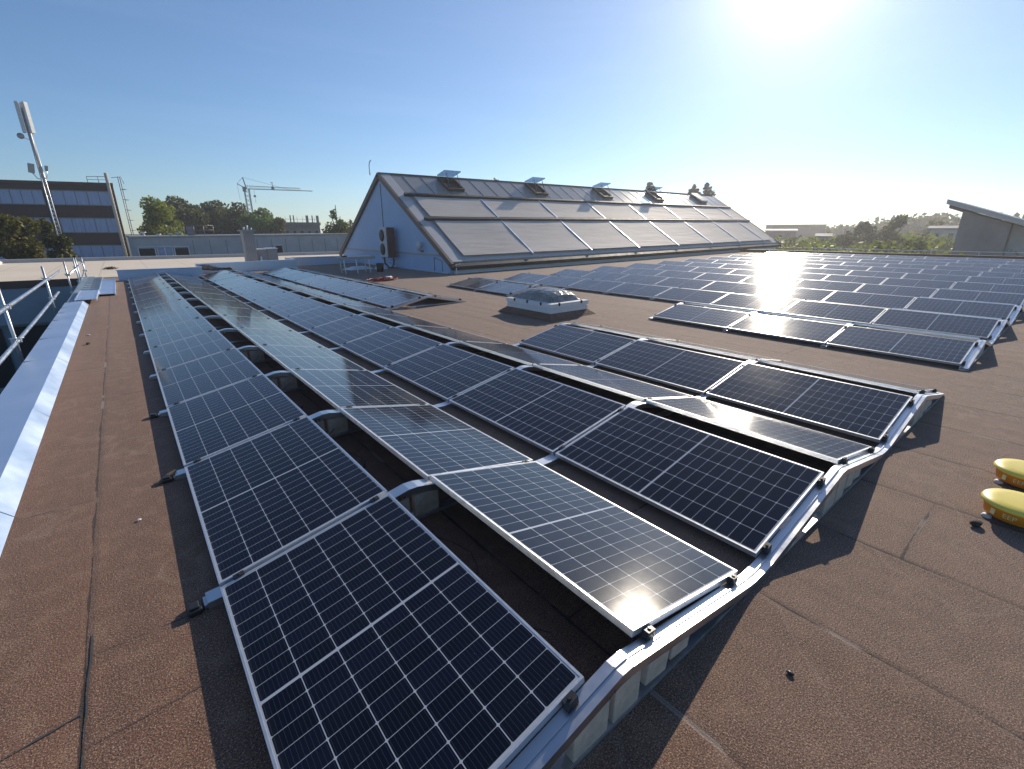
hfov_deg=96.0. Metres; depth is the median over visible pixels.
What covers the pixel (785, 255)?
solar panel
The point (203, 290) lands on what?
solar panel
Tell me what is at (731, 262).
solar panel
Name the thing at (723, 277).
solar panel
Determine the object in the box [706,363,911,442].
solar panel
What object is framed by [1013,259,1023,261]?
solar panel
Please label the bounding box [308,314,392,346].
solar panel
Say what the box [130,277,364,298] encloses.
mounting rail
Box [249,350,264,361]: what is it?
ballast block
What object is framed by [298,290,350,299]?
solar panel
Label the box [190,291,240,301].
solar panel
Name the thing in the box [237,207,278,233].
leafy tree
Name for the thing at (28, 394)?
parapet coping
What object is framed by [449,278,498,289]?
solar panel
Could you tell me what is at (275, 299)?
solar panel
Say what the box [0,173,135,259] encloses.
brown office block
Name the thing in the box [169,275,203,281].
solar panel
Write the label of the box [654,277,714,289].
solar panel
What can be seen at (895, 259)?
solar panel
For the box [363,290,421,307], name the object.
solar panel
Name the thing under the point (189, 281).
solar panel
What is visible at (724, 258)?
solar panel
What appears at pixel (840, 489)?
ballast block
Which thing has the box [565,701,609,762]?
ballast block
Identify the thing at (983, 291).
solar panel
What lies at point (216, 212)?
leafy tree
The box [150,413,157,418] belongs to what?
rail foot
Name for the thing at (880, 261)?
solar panel
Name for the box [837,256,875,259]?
solar panel
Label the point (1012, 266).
solar panel
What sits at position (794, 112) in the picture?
sky
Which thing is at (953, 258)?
solar panel
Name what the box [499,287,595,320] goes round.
dome skylight
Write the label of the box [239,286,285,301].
solar panel
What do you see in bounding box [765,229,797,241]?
hall
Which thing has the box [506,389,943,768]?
mounting rail
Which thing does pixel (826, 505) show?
ballast block
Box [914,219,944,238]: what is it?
leafy tree
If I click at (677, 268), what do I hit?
solar panel
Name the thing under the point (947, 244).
distant wood
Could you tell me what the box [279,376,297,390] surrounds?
ballast block
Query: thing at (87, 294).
metal sheet
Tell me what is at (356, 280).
solar panel
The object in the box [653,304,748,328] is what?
solar panel
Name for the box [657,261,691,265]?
solar panel
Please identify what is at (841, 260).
solar panel
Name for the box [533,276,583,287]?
solar panel
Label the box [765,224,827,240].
hall
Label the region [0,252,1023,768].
roof deck
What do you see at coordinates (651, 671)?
ballast block
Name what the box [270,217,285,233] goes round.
leafy tree
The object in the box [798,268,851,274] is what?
solar panel
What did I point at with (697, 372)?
solar panel
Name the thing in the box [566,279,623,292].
solar panel
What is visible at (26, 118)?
antenna mast
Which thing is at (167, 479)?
rail foot
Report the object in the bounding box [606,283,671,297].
solar panel
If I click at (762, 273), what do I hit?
solar panel
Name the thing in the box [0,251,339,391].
beige roof wing
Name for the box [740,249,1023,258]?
parapet wall
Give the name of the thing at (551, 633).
module cable
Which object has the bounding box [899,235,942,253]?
leafy tree
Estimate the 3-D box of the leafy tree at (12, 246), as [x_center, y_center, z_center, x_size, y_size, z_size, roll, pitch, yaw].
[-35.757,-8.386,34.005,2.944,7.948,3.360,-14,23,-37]
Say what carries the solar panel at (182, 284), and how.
on the roof deck
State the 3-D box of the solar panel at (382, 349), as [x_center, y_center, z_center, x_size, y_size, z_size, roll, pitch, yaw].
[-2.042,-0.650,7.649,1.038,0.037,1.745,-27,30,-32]
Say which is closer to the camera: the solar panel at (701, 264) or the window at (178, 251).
the solar panel at (701, 264)
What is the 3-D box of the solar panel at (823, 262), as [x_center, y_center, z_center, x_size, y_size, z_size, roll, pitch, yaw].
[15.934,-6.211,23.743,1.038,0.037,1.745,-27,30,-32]
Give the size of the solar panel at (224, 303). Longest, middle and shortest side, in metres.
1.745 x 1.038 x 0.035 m
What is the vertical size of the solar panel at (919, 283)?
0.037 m
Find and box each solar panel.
[128,273,159,281]
[129,276,162,285]
[130,279,166,290]
[132,283,170,295]
[133,287,175,301]
[135,292,183,309]
[137,299,190,318]
[140,306,201,331]
[144,316,215,348]
[149,329,234,371]
[156,348,262,407]
[165,272,198,278]
[167,374,306,466]
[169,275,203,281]
[173,278,211,285]
[178,282,218,289]
[183,286,227,294]
[184,416,387,586]
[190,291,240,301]
[197,297,253,308]
[200,270,230,278]
[206,272,237,281]
[207,305,271,318]
[213,275,247,285]
[220,278,258,290]
[220,315,294,330]
[220,493,584,768]
[229,282,270,295]
[233,270,262,274]
[236,327,323,346]
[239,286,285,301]
[240,272,272,277]
[248,275,283,280]
[251,291,303,308]
[258,278,297,284]
[258,345,365,370]
[263,268,293,275]
[266,297,326,318]
[269,281,311,288]
[271,270,302,278]
[282,272,317,281]
[283,286,329,293]
[285,305,355,330]
[290,369,428,410]
[293,275,332,284]
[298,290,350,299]
[307,278,348,289]
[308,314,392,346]
[317,296,379,307]
[322,281,369,294]
[326,274,359,279]
[340,327,441,368]
[340,404,532,480]
[341,277,379,283]
[341,285,392,300]
[341,304,410,316]
[358,281,406,288]
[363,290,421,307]
[370,313,452,328]
[379,285,426,292]
[384,344,513,401]
[403,289,462,299]
[408,325,506,343]
[429,461,736,637]
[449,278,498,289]
[449,368,625,454]
[460,341,580,365]
[476,281,531,294]
[478,277,519,283]
[503,273,550,282]
[506,280,558,287]
[519,324,635,363]
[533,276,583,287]
[533,364,691,401]
[551,269,594,277]
[555,406,823,557]
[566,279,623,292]
[571,322,673,339]
[580,271,628,280]
[591,266,630,272]
[595,340,744,394]
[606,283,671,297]
[613,274,668,284]
[622,268,666,275]
[627,263,662,268]
[646,397,870,463]
[648,337,778,360]
[653,287,728,304]
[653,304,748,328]
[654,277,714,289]
[655,270,703,278]
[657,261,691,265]
[657,265,696,271]
[683,258,716,262]
[685,302,772,315]
[686,262,724,267]
[689,267,735,273]
[695,273,748,282]
[700,281,769,294]
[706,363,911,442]
[708,256,738,259]
[710,293,798,313]
[713,260,749,264]
[719,264,761,269]
[728,313,844,344]
[729,255,758,257]
[729,269,779,276]
[737,258,770,261]
[739,276,802,286]
[744,261,784,265]
[748,253,776,255]
[755,286,834,301]
[757,256,789,258]
[757,359,932,393]
[759,311,862,326]
[764,252,791,253]
[772,272,829,279]
[775,254,806,256]
[781,263,825,268]
[781,300,885,323]
[788,257,823,260]
[791,253,822,254]
[793,279,863,291]
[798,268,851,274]
[803,260,843,264]
[805,255,838,257]
[821,253,853,255]
[821,258,860,261]
[821,265,871,270]
[822,274,886,284]
[822,291,915,308]
[826,326,975,365]
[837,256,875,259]
[842,262,887,266]
[847,270,906,277]
[852,254,887,256]
[854,323,985,340]
[855,284,936,296]
[859,259,901,263]
[867,267,921,273]
[872,309,998,339]
[873,257,914,260]
[881,278,954,288]
[885,264,936,268]
[886,255,925,258]
[892,308,1001,320]
[900,261,948,265]
[902,273,969,281]
[906,297,1015,319]
[913,259,957,262]
[919,269,981,276]
[922,297,1016,305]
[925,257,966,259]
[931,289,1023,305]
[934,265,990,271]
[941,288,1019,293]
[946,262,999,267]
[951,282,1023,293]
[957,260,1007,264]
[966,276,1023,284]
[967,258,1013,261]
[980,272,1023,278]
[990,268,1023,272]
[999,264,1023,268]
[1007,262,1023,264]
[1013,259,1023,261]
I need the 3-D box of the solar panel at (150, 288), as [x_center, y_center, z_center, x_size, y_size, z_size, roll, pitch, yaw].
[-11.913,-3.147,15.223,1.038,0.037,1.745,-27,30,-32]
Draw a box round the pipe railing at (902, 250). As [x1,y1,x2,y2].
[772,247,1023,254]
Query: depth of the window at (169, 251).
41.48 m
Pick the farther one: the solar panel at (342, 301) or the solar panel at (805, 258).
the solar panel at (805, 258)
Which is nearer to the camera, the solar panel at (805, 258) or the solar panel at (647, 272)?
the solar panel at (647, 272)
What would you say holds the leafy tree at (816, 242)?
on the ground
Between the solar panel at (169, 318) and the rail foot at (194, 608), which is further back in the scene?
the solar panel at (169, 318)
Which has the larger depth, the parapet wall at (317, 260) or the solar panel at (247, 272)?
the parapet wall at (317, 260)
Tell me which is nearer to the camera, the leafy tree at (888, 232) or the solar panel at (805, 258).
the solar panel at (805, 258)
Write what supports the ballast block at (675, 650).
on the mounting rail at (550, 743)
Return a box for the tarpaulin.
[197,264,232,270]
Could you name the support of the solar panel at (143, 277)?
on the roof deck
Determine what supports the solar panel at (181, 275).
on the roof deck
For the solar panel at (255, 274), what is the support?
on the roof deck
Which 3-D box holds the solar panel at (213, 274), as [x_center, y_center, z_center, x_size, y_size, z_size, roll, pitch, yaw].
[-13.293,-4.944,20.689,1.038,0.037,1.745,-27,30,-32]
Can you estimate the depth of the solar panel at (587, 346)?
7.79 m
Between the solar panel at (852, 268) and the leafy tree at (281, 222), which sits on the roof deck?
the solar panel at (852, 268)
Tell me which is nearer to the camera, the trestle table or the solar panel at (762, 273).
the solar panel at (762, 273)
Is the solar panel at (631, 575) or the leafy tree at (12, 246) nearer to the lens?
the solar panel at (631, 575)
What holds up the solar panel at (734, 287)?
on the roof deck
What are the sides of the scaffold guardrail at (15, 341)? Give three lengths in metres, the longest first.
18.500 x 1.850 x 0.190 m
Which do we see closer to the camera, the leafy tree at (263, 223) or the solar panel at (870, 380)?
the solar panel at (870, 380)
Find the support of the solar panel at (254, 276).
on the roof deck
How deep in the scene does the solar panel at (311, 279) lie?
18.27 m
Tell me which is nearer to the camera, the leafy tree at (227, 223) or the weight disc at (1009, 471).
the weight disc at (1009, 471)
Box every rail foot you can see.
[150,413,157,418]
[162,475,172,483]
[187,600,202,617]
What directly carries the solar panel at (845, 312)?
on the roof deck
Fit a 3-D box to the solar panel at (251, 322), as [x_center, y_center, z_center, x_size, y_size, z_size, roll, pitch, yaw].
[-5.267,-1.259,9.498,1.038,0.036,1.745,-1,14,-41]
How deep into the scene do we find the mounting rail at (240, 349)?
7.27 m
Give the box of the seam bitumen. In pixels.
[0,634,239,768]
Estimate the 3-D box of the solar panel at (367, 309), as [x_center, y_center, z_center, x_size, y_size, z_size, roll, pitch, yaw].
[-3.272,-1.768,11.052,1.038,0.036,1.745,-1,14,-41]
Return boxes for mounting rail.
[126,267,297,280]
[127,270,307,283]
[128,272,333,287]
[129,274,338,292]
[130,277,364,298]
[132,281,372,304]
[134,285,397,312]
[136,289,427,323]
[139,295,465,336]
[143,314,409,353]
[149,324,449,378]
[158,322,601,416]
[173,337,678,479]
[202,358,783,608]
[473,262,692,290]
[506,267,697,296]
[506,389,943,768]
[648,258,924,319]
[722,258,967,331]
[820,259,1014,347]
[958,302,1023,370]
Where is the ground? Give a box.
[0,234,139,393]
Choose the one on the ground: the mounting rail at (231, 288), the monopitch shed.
the monopitch shed
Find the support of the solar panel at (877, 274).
on the roof deck
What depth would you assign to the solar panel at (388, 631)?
2.01 m
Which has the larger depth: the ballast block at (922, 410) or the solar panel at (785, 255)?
the solar panel at (785, 255)
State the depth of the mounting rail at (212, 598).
3.28 m
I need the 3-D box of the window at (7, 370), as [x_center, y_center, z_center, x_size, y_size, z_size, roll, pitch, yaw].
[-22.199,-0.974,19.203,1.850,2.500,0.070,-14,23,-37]
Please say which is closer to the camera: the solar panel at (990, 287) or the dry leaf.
the dry leaf
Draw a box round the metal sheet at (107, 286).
[98,278,115,295]
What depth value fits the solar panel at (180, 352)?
7.30 m
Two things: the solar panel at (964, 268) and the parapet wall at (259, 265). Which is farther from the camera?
the parapet wall at (259, 265)
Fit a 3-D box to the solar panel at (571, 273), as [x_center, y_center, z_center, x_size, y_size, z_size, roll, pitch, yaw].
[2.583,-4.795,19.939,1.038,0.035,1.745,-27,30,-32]
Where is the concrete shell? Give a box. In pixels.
[278,215,320,233]
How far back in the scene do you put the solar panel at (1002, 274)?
17.28 m
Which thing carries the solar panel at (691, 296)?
on the roof deck
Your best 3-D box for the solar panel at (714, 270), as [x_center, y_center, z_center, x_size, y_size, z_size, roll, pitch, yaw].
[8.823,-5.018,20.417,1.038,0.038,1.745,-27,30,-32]
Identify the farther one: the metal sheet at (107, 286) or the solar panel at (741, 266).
the solar panel at (741, 266)
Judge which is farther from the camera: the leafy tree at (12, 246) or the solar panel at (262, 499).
the leafy tree at (12, 246)
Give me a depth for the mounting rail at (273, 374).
6.51 m
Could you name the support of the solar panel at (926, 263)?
on the roof deck
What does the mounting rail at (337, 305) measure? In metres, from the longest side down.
7.677 x 0.292 x 0.100 m
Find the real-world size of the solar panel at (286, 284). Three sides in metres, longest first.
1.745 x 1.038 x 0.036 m
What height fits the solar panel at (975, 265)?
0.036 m
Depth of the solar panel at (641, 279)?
17.28 m
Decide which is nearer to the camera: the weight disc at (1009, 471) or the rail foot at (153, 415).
the weight disc at (1009, 471)
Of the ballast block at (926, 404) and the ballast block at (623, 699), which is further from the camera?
the ballast block at (926, 404)
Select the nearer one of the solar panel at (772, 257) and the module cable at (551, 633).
the module cable at (551, 633)
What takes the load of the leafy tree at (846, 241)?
on the ground
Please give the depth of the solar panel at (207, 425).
4.64 m
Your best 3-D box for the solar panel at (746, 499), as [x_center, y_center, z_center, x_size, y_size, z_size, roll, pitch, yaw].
[1.333,0.640,3.737,1.038,0.037,1.745,-27,30,-32]
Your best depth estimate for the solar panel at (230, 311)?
10.73 m
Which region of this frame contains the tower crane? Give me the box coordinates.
[237,177,304,211]
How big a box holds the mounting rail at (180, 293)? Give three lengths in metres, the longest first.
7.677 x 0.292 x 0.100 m
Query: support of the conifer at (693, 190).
on the ground
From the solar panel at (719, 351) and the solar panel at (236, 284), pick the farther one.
the solar panel at (236, 284)
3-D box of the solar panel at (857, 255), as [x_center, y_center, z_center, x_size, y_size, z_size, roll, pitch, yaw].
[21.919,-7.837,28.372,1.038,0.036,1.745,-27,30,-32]
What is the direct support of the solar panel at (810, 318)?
on the roof deck
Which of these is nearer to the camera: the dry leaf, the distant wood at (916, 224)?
the dry leaf
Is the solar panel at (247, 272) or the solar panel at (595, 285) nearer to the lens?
the solar panel at (595, 285)
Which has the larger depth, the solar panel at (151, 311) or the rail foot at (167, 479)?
the solar panel at (151, 311)
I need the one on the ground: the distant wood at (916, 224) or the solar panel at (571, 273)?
the distant wood at (916, 224)
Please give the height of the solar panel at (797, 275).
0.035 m
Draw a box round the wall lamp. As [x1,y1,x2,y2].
[416,241,423,251]
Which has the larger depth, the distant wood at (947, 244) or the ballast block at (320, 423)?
the distant wood at (947, 244)
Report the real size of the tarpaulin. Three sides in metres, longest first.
1.460 x 1.139 x 0.296 m
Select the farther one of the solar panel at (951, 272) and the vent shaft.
the vent shaft
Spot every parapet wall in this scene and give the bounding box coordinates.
[116,267,202,280]
[195,259,297,272]
[288,255,357,265]
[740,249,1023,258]
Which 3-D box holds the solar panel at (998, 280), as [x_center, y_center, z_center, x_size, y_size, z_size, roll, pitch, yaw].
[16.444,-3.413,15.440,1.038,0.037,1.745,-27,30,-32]
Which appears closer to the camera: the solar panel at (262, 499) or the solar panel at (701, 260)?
the solar panel at (262, 499)
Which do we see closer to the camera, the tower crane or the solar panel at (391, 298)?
the solar panel at (391, 298)
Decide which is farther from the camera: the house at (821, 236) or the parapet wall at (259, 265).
the house at (821, 236)
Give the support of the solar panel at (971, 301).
on the roof deck
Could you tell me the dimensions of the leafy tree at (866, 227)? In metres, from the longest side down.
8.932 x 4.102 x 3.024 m
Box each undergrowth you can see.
[773,235,837,250]
[773,237,1018,255]
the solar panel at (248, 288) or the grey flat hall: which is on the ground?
the grey flat hall
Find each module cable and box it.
[329,429,392,488]
[415,517,565,658]
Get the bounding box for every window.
[0,329,15,387]
[13,324,49,359]
[137,247,156,255]
[157,247,166,255]
[165,246,173,255]
[173,246,190,254]
[274,245,283,252]
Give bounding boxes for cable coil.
[366,276,397,280]
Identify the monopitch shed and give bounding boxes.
[946,199,1023,255]
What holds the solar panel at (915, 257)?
on the roof deck
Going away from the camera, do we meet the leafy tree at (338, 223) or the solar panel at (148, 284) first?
the solar panel at (148, 284)
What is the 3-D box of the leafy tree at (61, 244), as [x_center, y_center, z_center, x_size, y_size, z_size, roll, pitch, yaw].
[-35.528,-9.143,36.609,2.420,7.735,2.305,-6,19,-18]
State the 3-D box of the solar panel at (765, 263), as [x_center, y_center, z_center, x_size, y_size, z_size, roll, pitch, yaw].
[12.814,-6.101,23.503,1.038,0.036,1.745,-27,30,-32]
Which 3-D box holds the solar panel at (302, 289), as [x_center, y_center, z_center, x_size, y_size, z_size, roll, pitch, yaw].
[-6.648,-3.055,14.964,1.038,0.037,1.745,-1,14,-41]
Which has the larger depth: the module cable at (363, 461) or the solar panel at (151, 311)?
the solar panel at (151, 311)
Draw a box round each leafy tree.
[0,213,47,258]
[33,218,80,257]
[136,195,186,234]
[164,195,210,234]
[195,199,228,234]
[215,202,251,233]
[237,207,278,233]
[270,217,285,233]
[321,220,352,232]
[329,205,343,232]
[799,237,833,250]
[829,230,860,251]
[850,218,878,251]
[870,239,902,252]
[872,214,909,246]
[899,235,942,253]
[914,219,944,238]
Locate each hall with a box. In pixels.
[126,225,347,255]
[339,160,781,273]
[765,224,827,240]
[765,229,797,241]
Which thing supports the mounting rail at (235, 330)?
on the roof deck
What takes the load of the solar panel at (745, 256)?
on the roof deck
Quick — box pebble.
[786,670,793,675]
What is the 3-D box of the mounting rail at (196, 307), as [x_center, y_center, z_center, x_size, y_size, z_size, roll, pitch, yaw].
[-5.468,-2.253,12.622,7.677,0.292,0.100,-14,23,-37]
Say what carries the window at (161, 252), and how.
in the grey flat hall
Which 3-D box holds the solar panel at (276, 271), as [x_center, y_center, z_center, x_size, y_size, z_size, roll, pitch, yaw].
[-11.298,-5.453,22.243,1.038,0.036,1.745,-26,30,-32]
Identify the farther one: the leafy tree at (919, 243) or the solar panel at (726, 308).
the leafy tree at (919, 243)
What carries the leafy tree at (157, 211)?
on the ground
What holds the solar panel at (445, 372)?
on the roof deck
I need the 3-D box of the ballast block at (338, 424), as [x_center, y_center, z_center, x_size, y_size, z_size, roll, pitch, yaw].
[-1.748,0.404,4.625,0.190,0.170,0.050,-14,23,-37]
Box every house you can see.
[815,233,832,240]
[927,226,958,242]
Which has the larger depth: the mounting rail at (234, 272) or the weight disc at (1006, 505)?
the mounting rail at (234, 272)
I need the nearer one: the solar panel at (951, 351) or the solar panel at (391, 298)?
the solar panel at (951, 351)
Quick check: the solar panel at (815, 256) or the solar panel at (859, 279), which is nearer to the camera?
the solar panel at (859, 279)
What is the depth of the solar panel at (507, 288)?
15.46 m
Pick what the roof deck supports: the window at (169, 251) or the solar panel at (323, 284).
the solar panel at (323, 284)
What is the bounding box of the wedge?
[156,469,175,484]
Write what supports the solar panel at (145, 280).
on the roof deck
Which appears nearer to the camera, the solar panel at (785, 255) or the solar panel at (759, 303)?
the solar panel at (759, 303)
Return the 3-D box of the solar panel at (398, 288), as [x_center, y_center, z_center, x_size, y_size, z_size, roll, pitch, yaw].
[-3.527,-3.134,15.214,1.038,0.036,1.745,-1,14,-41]
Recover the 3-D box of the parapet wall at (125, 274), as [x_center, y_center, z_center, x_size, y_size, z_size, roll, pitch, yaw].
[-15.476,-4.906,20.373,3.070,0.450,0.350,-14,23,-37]
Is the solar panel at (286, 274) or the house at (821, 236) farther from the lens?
the house at (821, 236)
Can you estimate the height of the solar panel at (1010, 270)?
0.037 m
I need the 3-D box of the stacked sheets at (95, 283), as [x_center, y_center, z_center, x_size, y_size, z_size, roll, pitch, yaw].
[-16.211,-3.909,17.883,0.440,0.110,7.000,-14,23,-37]
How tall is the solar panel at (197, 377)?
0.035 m
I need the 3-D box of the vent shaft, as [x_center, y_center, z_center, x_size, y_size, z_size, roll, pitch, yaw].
[-15.166,-7.953,26.572,0.720,2.331,0.960,-14,23,-37]
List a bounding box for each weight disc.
[980,488,1023,527]
[993,458,1023,488]
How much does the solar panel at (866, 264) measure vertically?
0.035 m
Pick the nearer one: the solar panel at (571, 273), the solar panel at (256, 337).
the solar panel at (256, 337)
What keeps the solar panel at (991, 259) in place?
on the roof deck
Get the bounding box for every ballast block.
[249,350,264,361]
[270,378,277,386]
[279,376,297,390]
[316,420,324,430]
[327,417,348,434]
[399,497,409,511]
[412,490,438,515]
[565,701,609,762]
[608,670,640,722]
[640,650,668,685]
[668,636,688,659]
[817,486,836,513]
[834,475,846,501]
[844,472,854,488]
[853,469,860,479]
[910,406,921,423]
[918,400,926,418]
[924,400,929,410]
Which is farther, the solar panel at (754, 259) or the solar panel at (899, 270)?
the solar panel at (754, 259)
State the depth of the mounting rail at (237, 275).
19.02 m
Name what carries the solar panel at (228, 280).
on the roof deck
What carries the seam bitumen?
on the roof deck
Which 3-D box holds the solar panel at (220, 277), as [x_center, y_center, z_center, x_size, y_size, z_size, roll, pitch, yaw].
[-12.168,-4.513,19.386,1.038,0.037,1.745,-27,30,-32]
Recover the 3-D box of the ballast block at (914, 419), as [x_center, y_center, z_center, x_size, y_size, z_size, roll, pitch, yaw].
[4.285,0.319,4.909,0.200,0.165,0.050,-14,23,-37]
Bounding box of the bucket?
[376,263,383,271]
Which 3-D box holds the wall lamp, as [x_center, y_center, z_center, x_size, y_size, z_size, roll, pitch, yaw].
[-4.699,-7.014,23.457,0.368,0.550,0.300,-14,23,-37]
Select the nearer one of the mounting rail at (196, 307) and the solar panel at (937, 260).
the mounting rail at (196, 307)
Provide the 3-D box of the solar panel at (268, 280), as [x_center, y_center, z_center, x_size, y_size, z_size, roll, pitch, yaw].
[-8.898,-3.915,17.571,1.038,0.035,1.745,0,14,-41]
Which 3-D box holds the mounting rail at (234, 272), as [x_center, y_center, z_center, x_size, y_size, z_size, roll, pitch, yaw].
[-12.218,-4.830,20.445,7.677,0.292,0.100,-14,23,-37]
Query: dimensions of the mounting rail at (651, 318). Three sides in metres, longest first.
28.313 x 0.635 x 0.100 m
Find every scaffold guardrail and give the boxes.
[0,266,61,364]
[63,257,86,293]
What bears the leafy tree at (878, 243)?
on the ground
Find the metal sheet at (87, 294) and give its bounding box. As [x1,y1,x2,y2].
[74,289,98,301]
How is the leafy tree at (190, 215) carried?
on the ground
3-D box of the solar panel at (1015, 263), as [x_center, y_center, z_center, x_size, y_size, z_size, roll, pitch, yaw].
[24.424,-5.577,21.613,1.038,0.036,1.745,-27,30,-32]
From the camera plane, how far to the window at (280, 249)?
47.42 m
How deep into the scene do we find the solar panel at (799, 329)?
8.93 m
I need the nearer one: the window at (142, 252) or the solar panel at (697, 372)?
the solar panel at (697, 372)
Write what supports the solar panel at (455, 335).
on the roof deck
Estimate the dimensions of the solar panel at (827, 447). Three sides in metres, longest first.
1.745 x 1.038 x 0.037 m
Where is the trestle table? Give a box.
[333,255,374,273]
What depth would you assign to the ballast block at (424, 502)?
3.29 m
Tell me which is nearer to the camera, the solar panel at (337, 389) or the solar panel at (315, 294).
the solar panel at (337, 389)
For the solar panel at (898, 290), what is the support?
on the roof deck
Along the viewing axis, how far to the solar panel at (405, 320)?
9.62 m
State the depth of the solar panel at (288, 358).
6.78 m
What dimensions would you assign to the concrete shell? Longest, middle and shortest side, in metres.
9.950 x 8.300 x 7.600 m
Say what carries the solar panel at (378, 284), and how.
on the roof deck
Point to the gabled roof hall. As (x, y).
(470, 225)
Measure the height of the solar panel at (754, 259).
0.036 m
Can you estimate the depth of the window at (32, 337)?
19.98 m
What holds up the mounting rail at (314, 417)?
on the roof deck
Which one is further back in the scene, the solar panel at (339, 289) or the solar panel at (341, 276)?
the solar panel at (341, 276)
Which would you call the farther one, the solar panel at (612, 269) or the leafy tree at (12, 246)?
the leafy tree at (12, 246)
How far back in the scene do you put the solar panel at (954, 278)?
16.77 m
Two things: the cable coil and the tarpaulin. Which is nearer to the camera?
the cable coil
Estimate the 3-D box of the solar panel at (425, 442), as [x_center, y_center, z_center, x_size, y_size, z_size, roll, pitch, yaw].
[-0.767,0.459,4.282,1.038,0.035,1.745,0,14,-41]
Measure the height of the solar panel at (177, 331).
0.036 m
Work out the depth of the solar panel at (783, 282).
16.24 m
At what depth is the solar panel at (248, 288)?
15.42 m
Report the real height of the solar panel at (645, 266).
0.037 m
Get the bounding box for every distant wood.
[774,230,954,253]
[825,212,1023,238]
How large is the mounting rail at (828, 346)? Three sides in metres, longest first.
28.313 x 0.635 x 0.100 m
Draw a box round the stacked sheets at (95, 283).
[83,277,102,289]
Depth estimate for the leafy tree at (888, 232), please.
67.78 m
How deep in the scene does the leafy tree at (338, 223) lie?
58.46 m
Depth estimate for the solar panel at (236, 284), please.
16.73 m
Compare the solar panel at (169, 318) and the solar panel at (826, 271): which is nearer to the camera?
the solar panel at (169, 318)
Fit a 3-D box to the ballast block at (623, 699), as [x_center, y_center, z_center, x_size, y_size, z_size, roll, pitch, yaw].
[0.465,1.283,1.931,0.170,0.185,0.050,-14,23,-37]
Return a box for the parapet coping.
[0,276,94,555]
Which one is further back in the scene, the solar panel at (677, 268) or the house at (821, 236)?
the house at (821, 236)
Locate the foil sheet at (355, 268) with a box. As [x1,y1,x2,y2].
[343,266,373,269]
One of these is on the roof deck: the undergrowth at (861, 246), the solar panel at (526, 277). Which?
the solar panel at (526, 277)
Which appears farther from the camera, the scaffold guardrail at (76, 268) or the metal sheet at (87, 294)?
the scaffold guardrail at (76, 268)
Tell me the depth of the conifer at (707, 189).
78.94 m
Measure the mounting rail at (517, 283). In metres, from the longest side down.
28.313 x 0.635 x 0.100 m
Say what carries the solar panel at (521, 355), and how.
on the roof deck
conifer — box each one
[644,182,656,190]
[688,184,701,193]
[702,182,715,195]
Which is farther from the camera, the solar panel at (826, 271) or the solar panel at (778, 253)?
the solar panel at (778, 253)
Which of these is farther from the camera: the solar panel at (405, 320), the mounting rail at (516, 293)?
the mounting rail at (516, 293)
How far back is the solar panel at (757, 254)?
30.82 m
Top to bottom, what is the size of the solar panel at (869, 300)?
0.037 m
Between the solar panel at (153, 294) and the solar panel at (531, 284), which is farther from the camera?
the solar panel at (531, 284)
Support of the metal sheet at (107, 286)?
on the roof deck
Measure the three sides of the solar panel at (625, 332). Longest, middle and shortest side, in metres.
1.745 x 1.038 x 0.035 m
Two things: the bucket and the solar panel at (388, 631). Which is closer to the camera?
the solar panel at (388, 631)
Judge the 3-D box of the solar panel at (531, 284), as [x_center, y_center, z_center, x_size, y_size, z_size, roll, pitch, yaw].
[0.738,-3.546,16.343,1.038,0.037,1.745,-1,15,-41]
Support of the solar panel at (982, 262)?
on the roof deck
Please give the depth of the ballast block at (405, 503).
3.19 m
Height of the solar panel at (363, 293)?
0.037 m
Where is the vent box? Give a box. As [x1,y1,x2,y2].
[256,248,278,260]
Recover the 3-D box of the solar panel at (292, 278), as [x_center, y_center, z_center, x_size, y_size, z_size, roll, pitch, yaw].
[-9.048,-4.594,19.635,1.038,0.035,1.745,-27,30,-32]
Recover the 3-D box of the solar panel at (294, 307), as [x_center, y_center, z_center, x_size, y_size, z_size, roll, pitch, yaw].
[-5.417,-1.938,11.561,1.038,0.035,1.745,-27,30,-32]
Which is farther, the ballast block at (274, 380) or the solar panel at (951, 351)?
the solar panel at (951, 351)
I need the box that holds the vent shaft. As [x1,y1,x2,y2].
[237,225,257,260]
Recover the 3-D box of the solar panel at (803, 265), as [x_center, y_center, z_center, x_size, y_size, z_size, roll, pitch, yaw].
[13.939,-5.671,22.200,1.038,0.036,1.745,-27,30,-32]
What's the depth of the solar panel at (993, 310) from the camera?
10.76 m
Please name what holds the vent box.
on the beige roof wing
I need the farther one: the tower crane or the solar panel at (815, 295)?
the tower crane
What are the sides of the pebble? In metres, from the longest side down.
0.036 x 0.023 x 0.016 m
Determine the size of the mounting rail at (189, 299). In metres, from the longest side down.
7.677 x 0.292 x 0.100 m
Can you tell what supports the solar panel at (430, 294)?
on the roof deck
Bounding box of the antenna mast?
[14,101,61,235]
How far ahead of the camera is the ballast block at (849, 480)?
3.57 m
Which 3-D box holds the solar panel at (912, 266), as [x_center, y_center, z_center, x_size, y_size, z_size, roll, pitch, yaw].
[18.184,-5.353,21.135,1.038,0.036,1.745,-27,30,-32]
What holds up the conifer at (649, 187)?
on the ground
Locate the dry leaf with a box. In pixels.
[968,520,982,526]
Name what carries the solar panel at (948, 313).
on the roof deck
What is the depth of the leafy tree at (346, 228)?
59.75 m
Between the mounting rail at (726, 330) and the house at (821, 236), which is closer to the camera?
the mounting rail at (726, 330)
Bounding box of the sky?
[0,0,1023,233]
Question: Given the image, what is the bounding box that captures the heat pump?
[378,227,397,267]

